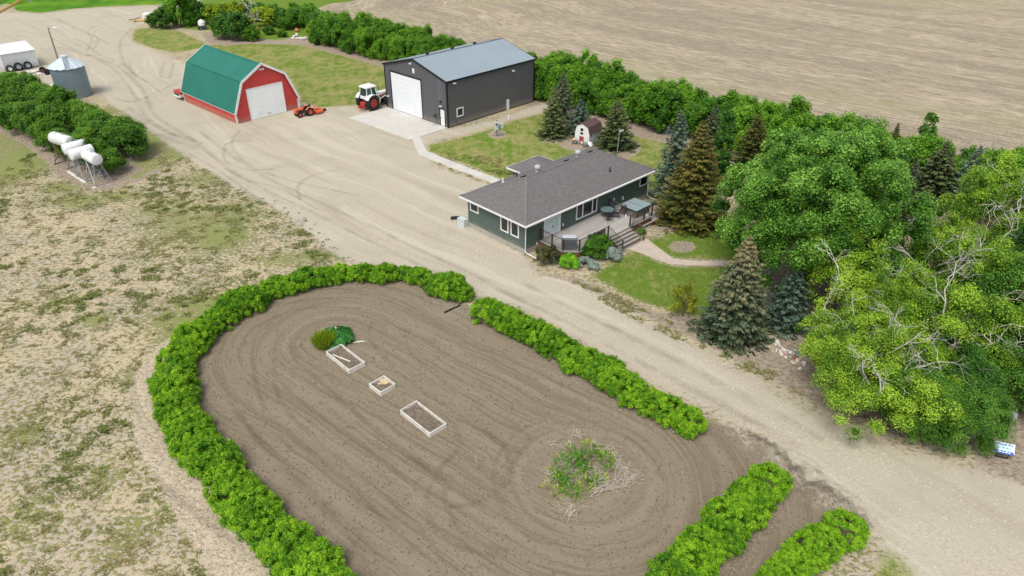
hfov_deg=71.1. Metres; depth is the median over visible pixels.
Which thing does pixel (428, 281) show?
hedge shrub
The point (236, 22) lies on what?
dark bush
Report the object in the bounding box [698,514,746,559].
hedge shrub
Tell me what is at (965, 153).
shelterbelt bush
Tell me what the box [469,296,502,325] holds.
hedge shrub
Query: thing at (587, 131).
garden shed
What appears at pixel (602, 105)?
shelterbelt bush
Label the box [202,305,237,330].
hedge shrub
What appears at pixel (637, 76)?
shelterbelt bush
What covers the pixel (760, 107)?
shelterbelt bush
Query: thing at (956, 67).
stubble field
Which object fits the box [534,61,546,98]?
shelterbelt bush
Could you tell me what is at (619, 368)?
hedge shrub
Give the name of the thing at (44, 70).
wagon running gear
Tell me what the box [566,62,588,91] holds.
shelterbelt bush
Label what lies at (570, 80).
shelterbelt bush
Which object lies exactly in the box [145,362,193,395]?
hedge shrub
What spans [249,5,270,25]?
golden bush
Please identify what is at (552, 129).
spruce tree
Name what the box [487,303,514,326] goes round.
hedge shrub
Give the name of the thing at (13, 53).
white trailer
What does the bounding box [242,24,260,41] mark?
shelterbelt bush
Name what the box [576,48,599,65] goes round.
shelterbelt bush
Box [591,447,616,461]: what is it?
weed clump
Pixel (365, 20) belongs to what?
shelterbelt bush
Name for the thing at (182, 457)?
hedge shrub
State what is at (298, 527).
hedge shrub
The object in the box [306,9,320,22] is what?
dark bush
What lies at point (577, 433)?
brush pile
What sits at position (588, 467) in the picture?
weed clump
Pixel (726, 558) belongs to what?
hedge litter
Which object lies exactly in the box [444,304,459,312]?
black pipe
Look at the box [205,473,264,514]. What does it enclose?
hedge shrub
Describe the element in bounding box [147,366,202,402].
hedge shrub
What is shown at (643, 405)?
hedge shrub
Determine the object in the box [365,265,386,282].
hedge shrub
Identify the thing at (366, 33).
shelterbelt bush
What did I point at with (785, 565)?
hedge shrub
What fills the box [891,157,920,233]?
spruce tree
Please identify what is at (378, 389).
raised garden bed
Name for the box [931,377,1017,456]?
elm tree
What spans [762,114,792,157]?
shelterbelt bush
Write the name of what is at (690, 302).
shrub
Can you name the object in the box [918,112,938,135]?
lone sapling
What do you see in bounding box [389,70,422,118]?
overhead door
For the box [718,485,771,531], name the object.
hedge shrub
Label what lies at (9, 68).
old tyre
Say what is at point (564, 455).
weed clump
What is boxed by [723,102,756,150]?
shelterbelt bush
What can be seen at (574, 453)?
weed clump
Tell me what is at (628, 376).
hedge shrub
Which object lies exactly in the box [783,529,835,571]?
hedge shrub
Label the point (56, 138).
fuel tank
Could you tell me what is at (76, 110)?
windbreak tree
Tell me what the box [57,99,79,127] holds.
windbreak tree
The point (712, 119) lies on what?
spruce tree
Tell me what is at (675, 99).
shelterbelt bush
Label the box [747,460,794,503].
hedge shrub
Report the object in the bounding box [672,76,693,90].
shelterbelt bush
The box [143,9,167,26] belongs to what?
dark bush
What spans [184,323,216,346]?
hedge shrub
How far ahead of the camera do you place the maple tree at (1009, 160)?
57.53 m
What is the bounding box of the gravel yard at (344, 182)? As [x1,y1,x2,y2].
[0,0,1023,575]
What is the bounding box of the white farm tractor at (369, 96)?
[355,82,386,110]
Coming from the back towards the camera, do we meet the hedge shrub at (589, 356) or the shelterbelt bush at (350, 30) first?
the shelterbelt bush at (350, 30)
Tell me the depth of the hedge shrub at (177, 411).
39.91 m
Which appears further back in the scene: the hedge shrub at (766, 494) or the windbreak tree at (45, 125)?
the windbreak tree at (45, 125)
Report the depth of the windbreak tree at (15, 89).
87.47 m
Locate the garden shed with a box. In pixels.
[574,118,601,145]
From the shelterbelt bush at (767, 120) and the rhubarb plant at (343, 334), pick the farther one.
the shelterbelt bush at (767, 120)
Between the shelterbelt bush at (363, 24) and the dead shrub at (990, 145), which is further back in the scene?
the shelterbelt bush at (363, 24)
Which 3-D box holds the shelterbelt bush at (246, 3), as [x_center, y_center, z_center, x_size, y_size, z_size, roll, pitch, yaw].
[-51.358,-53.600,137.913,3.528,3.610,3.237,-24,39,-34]
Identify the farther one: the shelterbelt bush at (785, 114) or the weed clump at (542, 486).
the shelterbelt bush at (785, 114)
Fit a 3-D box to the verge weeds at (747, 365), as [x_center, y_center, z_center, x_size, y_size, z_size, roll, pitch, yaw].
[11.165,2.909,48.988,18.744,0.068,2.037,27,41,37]
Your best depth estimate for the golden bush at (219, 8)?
132.39 m
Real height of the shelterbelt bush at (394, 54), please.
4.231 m
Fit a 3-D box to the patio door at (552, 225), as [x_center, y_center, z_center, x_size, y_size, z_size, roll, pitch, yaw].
[3.358,-5.204,59.134,2.020,1.800,0.152,-26,40,-36]
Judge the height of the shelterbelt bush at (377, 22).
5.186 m
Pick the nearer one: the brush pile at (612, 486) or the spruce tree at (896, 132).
the brush pile at (612, 486)
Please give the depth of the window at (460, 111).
84.99 m
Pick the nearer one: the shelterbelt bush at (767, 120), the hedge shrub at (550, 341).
the hedge shrub at (550, 341)
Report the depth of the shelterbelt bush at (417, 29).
111.55 m
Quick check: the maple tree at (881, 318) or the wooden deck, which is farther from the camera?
the wooden deck
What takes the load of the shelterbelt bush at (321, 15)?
on the lawn at (320, 78)
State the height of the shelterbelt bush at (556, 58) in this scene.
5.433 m
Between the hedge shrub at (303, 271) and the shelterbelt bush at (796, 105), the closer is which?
the hedge shrub at (303, 271)
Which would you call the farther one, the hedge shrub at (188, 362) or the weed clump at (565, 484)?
the hedge shrub at (188, 362)
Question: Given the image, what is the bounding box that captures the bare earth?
[0,31,1023,486]
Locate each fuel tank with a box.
[48,131,84,168]
[61,139,93,174]
[67,144,101,180]
[81,149,112,186]
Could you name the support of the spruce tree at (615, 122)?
on the bare earth
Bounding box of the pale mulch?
[378,377,389,384]
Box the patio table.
[600,206,613,216]
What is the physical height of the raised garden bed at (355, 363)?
0.321 m
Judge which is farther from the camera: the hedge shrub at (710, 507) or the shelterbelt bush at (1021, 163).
the shelterbelt bush at (1021, 163)
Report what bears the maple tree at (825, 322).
on the bare earth
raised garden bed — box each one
[326,344,365,373]
[369,375,395,395]
[400,400,446,437]
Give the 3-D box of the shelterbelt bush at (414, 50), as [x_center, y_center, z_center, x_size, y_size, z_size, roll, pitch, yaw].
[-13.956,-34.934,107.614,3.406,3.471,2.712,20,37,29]
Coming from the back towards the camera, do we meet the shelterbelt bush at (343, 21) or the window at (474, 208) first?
the shelterbelt bush at (343, 21)
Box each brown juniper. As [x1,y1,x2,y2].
[535,245,549,263]
[547,244,560,262]
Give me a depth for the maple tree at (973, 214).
54.28 m
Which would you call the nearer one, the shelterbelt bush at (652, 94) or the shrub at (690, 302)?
the shrub at (690, 302)
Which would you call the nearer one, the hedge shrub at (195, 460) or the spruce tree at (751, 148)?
the hedge shrub at (195, 460)
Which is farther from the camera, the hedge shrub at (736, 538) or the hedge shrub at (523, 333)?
the hedge shrub at (523, 333)
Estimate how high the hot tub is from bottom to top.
0.800 m
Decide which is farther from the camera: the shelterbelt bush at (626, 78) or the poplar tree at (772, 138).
the shelterbelt bush at (626, 78)
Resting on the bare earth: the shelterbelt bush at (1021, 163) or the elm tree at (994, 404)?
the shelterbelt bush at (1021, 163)
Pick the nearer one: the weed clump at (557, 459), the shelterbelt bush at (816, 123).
the weed clump at (557, 459)
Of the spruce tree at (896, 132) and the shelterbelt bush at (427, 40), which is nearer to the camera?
the spruce tree at (896, 132)
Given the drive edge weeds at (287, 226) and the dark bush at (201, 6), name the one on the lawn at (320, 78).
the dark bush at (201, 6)
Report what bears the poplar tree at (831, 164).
on the bare earth
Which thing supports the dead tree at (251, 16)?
on the lawn at (320, 78)
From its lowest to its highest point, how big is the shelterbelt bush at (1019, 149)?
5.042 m
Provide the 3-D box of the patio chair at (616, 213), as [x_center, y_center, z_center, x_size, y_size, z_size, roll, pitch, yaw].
[9.113,-6.527,62.180,0.610,0.923,0.569,11,33,17]
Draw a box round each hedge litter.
[206,283,789,575]
[419,294,702,445]
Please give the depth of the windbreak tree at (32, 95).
85.09 m
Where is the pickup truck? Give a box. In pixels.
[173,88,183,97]
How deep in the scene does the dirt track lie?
36.29 m
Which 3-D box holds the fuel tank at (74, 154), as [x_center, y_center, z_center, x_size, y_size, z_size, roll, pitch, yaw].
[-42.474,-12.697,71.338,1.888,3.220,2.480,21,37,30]
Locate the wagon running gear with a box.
[28,67,49,74]
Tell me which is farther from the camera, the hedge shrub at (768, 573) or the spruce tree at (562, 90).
the spruce tree at (562, 90)
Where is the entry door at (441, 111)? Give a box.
[439,107,445,126]
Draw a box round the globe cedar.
[558,252,579,267]
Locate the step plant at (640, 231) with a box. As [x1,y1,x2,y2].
[637,228,646,234]
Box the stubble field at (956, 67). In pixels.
[317,0,1023,155]
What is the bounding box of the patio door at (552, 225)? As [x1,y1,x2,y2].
[543,214,560,237]
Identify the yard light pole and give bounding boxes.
[47,27,57,58]
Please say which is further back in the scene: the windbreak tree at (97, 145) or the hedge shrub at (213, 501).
the windbreak tree at (97, 145)
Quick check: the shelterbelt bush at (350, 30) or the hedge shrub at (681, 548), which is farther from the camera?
the shelterbelt bush at (350, 30)
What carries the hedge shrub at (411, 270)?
on the rough grass at (114, 502)
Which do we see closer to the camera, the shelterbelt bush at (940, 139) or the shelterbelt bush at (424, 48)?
the shelterbelt bush at (940, 139)
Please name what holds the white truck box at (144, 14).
on the rough grass at (114, 502)
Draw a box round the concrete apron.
[349,107,446,139]
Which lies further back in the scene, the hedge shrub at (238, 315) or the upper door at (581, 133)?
the upper door at (581, 133)
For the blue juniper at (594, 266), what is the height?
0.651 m
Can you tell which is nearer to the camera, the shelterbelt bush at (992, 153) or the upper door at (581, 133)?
the shelterbelt bush at (992, 153)
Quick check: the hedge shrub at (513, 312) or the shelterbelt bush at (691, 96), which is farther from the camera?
the shelterbelt bush at (691, 96)
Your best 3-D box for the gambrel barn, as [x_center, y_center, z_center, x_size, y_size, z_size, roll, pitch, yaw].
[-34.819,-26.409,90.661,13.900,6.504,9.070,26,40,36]
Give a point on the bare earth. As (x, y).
(788, 375)
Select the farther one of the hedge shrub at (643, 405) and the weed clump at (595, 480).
the hedge shrub at (643, 405)
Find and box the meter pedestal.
[494,120,502,135]
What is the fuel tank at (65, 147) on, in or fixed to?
on the bare earth
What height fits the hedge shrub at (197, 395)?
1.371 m
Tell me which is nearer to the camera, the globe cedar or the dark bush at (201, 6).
the globe cedar
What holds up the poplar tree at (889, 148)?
on the bare earth
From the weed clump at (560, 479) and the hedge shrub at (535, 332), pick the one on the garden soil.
the weed clump at (560, 479)
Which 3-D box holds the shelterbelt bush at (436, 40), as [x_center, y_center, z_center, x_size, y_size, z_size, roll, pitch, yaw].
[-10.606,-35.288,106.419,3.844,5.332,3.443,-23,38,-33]
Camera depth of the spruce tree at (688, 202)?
60.88 m
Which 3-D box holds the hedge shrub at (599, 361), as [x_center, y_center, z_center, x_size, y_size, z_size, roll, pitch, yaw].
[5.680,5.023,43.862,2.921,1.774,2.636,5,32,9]
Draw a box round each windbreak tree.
[0,71,19,94]
[0,93,25,106]
[0,101,18,132]
[5,70,42,95]
[7,72,40,100]
[8,100,38,129]
[12,101,43,133]
[18,81,46,102]
[21,103,69,138]
[24,82,54,103]
[32,116,70,148]
[35,87,68,105]
[39,84,82,118]
[43,127,72,155]
[55,131,74,157]
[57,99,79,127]
[61,126,105,162]
[67,102,98,131]
[74,106,108,128]
[79,137,110,163]
[83,109,111,130]
[86,112,117,140]
[94,147,128,173]
[96,115,147,152]
[107,123,149,158]
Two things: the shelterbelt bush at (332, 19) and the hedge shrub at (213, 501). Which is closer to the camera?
the hedge shrub at (213, 501)
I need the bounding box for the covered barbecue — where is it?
[561,235,576,248]
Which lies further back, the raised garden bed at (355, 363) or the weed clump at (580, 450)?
the raised garden bed at (355, 363)
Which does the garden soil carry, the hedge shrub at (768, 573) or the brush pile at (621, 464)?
the brush pile at (621, 464)
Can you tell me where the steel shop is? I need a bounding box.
[382,38,535,127]
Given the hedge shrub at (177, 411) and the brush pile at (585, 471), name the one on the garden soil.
the brush pile at (585, 471)
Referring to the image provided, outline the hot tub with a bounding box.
[620,198,651,217]
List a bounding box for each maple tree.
[793,279,904,388]
[801,214,930,317]
[808,292,946,417]
[810,318,973,442]
[831,268,968,362]
[850,327,991,416]
[871,248,1023,371]
[876,210,1012,324]
[903,215,1023,313]
[930,289,1023,399]
[933,153,1023,250]
[952,148,1023,232]
[992,175,1023,243]
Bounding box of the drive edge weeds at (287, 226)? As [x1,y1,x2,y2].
[210,183,353,264]
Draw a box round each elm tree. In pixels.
[875,358,978,452]
[909,329,1010,431]
[930,222,962,258]
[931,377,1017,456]
[954,251,1023,311]
[974,302,1023,411]
[976,234,1023,295]
[981,222,1023,301]
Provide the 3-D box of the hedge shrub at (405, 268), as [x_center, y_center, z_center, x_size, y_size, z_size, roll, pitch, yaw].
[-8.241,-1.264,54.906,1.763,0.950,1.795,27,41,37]
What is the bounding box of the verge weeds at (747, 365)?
[572,280,803,395]
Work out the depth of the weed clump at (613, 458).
38.48 m
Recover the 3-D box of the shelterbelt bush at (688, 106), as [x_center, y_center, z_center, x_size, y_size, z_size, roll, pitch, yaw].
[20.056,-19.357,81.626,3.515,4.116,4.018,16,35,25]
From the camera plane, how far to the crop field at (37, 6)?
152.54 m
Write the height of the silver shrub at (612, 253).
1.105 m
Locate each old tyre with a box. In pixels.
[6,65,13,71]
[14,63,22,70]
[23,61,31,68]
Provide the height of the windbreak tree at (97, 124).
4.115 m
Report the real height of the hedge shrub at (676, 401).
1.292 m
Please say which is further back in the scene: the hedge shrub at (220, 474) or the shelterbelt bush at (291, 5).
the shelterbelt bush at (291, 5)
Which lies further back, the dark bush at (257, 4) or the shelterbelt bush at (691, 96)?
the dark bush at (257, 4)
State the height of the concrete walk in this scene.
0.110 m
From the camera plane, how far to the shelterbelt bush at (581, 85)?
89.41 m
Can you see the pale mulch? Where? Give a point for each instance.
(383, 380)
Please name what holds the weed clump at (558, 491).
on the garden soil
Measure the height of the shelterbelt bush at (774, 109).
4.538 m
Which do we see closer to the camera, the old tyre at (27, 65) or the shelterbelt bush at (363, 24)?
the old tyre at (27, 65)
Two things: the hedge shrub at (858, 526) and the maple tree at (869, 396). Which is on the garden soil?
the hedge shrub at (858, 526)
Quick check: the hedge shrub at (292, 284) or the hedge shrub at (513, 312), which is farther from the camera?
the hedge shrub at (292, 284)
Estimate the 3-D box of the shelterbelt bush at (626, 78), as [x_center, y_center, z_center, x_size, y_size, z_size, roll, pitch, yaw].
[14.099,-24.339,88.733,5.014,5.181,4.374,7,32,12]
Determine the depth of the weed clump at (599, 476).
37.41 m
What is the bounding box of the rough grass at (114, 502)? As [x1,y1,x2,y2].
[0,0,984,575]
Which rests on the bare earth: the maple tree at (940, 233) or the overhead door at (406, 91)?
the maple tree at (940, 233)
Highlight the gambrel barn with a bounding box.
[180,44,300,123]
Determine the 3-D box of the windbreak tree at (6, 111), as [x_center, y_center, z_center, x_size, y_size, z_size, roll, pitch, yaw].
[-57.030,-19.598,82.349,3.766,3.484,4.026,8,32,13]
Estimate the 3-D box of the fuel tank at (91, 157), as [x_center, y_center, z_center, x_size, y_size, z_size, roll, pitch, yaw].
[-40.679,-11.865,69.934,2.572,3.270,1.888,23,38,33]
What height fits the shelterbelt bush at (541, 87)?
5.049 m
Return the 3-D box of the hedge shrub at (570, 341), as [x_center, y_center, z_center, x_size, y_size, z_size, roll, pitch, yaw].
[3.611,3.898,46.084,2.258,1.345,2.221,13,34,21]
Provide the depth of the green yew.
56.98 m
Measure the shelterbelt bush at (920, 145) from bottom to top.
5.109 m
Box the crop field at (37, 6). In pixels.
[0,0,164,12]
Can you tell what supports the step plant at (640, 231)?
on the wooden deck
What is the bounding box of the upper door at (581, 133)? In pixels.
[579,127,583,136]
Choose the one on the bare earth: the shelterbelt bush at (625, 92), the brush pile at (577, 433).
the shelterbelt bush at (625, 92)
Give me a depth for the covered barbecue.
57.03 m
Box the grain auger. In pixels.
[0,0,31,12]
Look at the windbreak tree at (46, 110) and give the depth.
77.98 m
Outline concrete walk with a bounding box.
[412,137,499,182]
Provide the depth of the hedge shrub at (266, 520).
33.39 m
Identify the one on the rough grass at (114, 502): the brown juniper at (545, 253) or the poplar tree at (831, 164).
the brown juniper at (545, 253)
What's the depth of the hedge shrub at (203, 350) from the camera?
45.93 m
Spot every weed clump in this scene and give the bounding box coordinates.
[538,477,555,489]
[547,470,566,485]
[550,482,570,498]
[552,454,571,467]
[557,450,572,461]
[557,465,574,480]
[559,478,574,487]
[560,481,582,496]
[562,439,573,450]
[563,461,586,472]
[567,444,584,461]
[568,488,586,502]
[573,446,595,461]
[573,468,586,479]
[576,475,594,491]
[579,438,595,447]
[579,460,596,474]
[585,447,602,460]
[585,474,603,486]
[589,442,611,457]
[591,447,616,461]
[591,470,609,482]
[597,450,616,465]
[602,463,619,471]
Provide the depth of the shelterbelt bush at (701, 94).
83.80 m
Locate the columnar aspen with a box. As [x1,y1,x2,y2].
[712,109,736,187]
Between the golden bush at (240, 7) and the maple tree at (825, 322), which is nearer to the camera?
the maple tree at (825, 322)
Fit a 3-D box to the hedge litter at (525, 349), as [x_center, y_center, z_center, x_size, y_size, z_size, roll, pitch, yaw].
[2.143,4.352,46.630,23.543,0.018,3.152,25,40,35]
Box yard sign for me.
[994,441,1014,458]
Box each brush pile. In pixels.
[539,466,556,484]
[547,440,572,449]
[547,456,609,487]
[550,493,595,522]
[570,425,584,439]
[583,467,648,496]
[588,440,636,479]
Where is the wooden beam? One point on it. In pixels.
(74, 175)
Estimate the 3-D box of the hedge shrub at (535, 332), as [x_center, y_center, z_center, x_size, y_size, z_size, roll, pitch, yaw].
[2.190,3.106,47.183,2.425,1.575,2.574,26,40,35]
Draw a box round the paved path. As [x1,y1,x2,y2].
[628,238,771,275]
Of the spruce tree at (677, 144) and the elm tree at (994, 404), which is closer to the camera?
the elm tree at (994, 404)
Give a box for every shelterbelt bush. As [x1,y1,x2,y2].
[161,0,193,27]
[180,0,201,24]
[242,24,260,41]
[243,0,250,16]
[266,2,280,8]
[276,29,286,36]
[278,10,297,29]
[287,1,300,9]
[298,2,319,26]
[307,19,319,42]
[311,19,331,44]
[316,9,329,20]
[319,13,337,46]
[324,14,344,44]
[330,11,351,19]
[331,10,352,49]
[340,20,361,53]
[351,11,371,24]
[351,26,371,56]
[356,21,367,27]
[359,26,381,58]
[362,15,372,26]
[367,17,380,28]
[370,38,387,59]
[371,17,389,27]
[378,24,394,39]
[382,34,397,60]
[388,35,406,60]
[394,22,406,35]
[396,38,413,58]
[400,25,415,40]
[409,38,417,51]
[411,44,422,55]
[413,26,433,38]
[414,35,430,45]
[415,23,432,39]
[415,43,432,54]
[420,36,437,47]
[428,45,439,51]
[430,32,443,49]
[439,34,462,49]
[530,51,543,60]
[534,60,561,99]
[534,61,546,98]
[543,49,570,65]
[544,65,567,102]
[555,73,580,105]
[560,51,581,68]
[561,62,579,81]
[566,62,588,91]
[570,78,595,109]
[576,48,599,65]
[581,66,601,102]
[585,79,612,114]
[587,59,605,72]
[591,58,626,104]
[594,86,622,116]
[606,83,639,120]
[607,71,638,89]
[623,83,648,123]
[628,70,639,79]
[632,79,649,89]
[636,79,674,128]
[650,88,685,133]
[657,78,676,88]
[670,88,697,116]
[671,98,702,135]
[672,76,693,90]
[685,86,709,103]
[686,97,723,133]
[706,95,734,120]
[708,112,736,147]
[714,89,740,109]
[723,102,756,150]
[736,94,759,112]
[746,114,780,143]
[754,98,773,113]
[761,101,786,115]
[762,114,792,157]
[774,111,791,126]
[785,93,815,127]
[788,112,815,128]
[804,116,836,131]
[817,113,830,120]
[819,111,860,132]
[902,133,935,171]
[910,144,950,181]
[918,132,939,147]
[936,135,955,156]
[949,157,968,182]
[953,145,977,178]
[968,147,1007,166]
[985,152,1023,188]
[989,167,1023,209]
[1007,145,1023,160]
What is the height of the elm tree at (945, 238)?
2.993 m
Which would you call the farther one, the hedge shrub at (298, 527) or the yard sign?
the yard sign
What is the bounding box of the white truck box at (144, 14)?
[142,12,151,18]
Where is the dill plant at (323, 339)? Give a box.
[309,328,335,349]
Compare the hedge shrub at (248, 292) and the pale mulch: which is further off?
the hedge shrub at (248, 292)
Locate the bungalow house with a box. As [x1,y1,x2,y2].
[457,141,656,258]
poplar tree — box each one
[708,128,939,297]
[758,125,828,172]
[802,115,916,223]
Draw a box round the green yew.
[580,233,612,258]
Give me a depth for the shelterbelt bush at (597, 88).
87.67 m
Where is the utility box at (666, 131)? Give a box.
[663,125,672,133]
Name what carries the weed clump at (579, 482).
on the garden soil
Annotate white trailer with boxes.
[0,41,38,71]
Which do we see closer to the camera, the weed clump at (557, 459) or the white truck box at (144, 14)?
the weed clump at (557, 459)
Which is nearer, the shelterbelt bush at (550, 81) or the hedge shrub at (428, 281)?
the hedge shrub at (428, 281)
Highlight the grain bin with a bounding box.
[47,54,92,98]
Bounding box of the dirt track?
[126,336,271,575]
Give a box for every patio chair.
[605,212,613,221]
[607,201,614,207]
[614,207,621,218]
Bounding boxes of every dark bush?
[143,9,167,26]
[153,5,178,27]
[189,1,210,23]
[208,12,233,37]
[221,10,250,39]
[249,1,265,17]
[262,25,275,34]
[272,7,286,27]
[288,6,300,25]
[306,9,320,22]
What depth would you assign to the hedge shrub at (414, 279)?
53.74 m
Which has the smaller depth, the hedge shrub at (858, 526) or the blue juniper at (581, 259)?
the hedge shrub at (858, 526)
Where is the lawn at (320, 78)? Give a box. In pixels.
[132,0,906,575]
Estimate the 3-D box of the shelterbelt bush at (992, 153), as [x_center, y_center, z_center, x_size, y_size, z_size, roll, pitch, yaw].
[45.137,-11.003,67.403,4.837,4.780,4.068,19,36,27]
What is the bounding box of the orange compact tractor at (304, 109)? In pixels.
[294,103,313,117]
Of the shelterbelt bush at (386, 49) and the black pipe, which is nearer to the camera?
the black pipe
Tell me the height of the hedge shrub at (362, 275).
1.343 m
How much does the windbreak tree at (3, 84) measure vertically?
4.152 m
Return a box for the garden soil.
[193,276,859,575]
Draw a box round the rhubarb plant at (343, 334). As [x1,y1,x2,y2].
[321,325,355,348]
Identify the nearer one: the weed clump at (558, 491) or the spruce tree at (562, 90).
the weed clump at (558, 491)
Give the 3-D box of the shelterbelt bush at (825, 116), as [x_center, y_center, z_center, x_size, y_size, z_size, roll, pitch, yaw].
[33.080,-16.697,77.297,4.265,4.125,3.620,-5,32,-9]
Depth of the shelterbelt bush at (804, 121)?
75.44 m
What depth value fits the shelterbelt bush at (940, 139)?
69.94 m
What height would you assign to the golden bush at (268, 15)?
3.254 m
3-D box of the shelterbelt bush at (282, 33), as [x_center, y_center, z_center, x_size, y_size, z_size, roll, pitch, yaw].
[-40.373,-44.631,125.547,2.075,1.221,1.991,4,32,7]
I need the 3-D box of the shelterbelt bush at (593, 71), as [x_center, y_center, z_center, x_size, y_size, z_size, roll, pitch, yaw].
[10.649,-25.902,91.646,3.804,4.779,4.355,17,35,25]
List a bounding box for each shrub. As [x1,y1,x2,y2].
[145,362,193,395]
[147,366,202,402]
[152,390,201,425]
[153,384,201,409]
[154,344,197,369]
[156,353,200,374]
[160,404,204,435]
[163,411,213,445]
[167,420,220,459]
[168,333,208,358]
[169,319,213,350]
[175,431,216,470]
[182,434,241,478]
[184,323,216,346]
[190,313,223,335]
[200,445,246,484]
[200,461,252,502]
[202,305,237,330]
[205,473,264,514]
[215,288,254,316]
[217,479,276,530]
[219,301,243,323]
[229,284,270,316]
[231,492,285,542]
[246,510,291,559]
[253,283,273,304]
[257,278,281,301]
[258,514,314,565]
[266,273,289,290]
[267,530,322,575]
[273,279,292,297]
[279,536,345,575]
[282,271,310,295]
[293,265,321,291]
[295,557,343,575]
[307,265,332,288]
[317,565,359,575]
[322,265,346,286]
[327,263,351,281]
[345,264,364,281]
[354,262,374,283]
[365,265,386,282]
[373,261,399,284]
[385,267,403,280]
[396,265,410,280]
[404,266,427,284]
[409,267,432,286]
[422,271,454,296]
[429,270,470,301]
[448,282,474,302]
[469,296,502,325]
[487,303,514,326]
[492,306,525,333]
[504,314,531,338]
[515,317,546,345]
[526,321,556,351]
[534,327,568,360]
[551,336,581,362]
[557,343,593,375]
[573,347,605,378]
[581,354,626,389]
[590,362,632,396]
[605,246,622,260]
[605,370,645,404]
[617,379,656,409]
[634,389,674,419]
[644,548,696,575]
[647,392,688,428]
[663,537,720,575]
[668,277,698,315]
[669,404,708,439]
[675,522,727,568]
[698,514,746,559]
[699,495,756,540]
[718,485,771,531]
[727,474,779,519]
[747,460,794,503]
[753,569,787,575]
[758,552,808,575]
[774,540,819,575]
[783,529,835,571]
[803,521,848,563]
[820,506,870,553]
[897,238,969,304]
[972,136,1000,151]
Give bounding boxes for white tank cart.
[198,19,206,29]
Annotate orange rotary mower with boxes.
[314,106,325,113]
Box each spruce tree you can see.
[534,88,571,142]
[547,71,575,126]
[562,99,591,136]
[592,98,641,154]
[646,110,688,208]
[652,120,729,238]
[685,236,778,358]
[703,105,730,173]
[729,111,766,170]
[760,266,816,340]
[889,123,900,142]
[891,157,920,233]
[912,142,959,211]
[940,145,988,216]
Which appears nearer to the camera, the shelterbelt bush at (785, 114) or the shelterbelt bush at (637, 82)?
the shelterbelt bush at (785, 114)
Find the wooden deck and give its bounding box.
[539,198,664,258]
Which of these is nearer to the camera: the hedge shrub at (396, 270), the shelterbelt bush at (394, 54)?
the hedge shrub at (396, 270)
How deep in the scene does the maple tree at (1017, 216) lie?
52.59 m
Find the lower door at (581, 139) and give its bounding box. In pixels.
[579,136,583,143]
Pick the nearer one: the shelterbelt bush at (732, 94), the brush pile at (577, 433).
the brush pile at (577, 433)
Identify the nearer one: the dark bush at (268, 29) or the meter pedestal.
the meter pedestal
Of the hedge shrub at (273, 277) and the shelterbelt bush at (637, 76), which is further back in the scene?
the shelterbelt bush at (637, 76)
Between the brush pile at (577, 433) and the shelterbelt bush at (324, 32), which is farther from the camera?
the shelterbelt bush at (324, 32)
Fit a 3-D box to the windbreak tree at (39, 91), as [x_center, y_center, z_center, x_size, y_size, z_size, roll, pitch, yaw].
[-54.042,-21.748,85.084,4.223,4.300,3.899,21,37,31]
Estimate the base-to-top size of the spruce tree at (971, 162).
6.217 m
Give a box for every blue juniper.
[578,256,593,266]
[587,261,599,270]
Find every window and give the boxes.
[456,107,463,116]
[470,203,478,213]
[500,217,508,233]
[510,221,518,238]
[576,197,597,219]
[639,176,647,186]
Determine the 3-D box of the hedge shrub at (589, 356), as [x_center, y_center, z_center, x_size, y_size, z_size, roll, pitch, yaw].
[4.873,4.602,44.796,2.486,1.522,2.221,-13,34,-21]
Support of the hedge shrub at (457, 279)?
on the garden soil
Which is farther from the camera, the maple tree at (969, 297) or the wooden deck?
the wooden deck
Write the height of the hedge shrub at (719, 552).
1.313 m
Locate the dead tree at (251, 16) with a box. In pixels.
[237,0,264,24]
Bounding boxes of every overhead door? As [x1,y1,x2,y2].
[245,81,286,119]
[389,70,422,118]
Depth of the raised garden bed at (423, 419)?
41.16 m
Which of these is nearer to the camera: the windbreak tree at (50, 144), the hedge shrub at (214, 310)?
the hedge shrub at (214, 310)
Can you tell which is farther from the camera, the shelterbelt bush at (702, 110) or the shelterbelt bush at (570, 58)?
the shelterbelt bush at (570, 58)
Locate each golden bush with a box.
[202,3,221,21]
[211,2,228,15]
[227,0,249,17]
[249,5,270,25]
[259,8,278,25]
[304,20,311,33]
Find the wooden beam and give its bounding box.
[67,171,86,182]
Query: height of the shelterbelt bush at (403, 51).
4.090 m
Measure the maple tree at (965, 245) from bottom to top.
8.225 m
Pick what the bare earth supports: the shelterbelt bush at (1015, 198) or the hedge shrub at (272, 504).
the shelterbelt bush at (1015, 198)
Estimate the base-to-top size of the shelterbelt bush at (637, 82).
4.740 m
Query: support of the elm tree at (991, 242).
on the bare earth
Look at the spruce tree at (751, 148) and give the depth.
71.90 m
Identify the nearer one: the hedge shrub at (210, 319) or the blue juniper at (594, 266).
the hedge shrub at (210, 319)
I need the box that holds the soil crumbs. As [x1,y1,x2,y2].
[220,313,730,575]

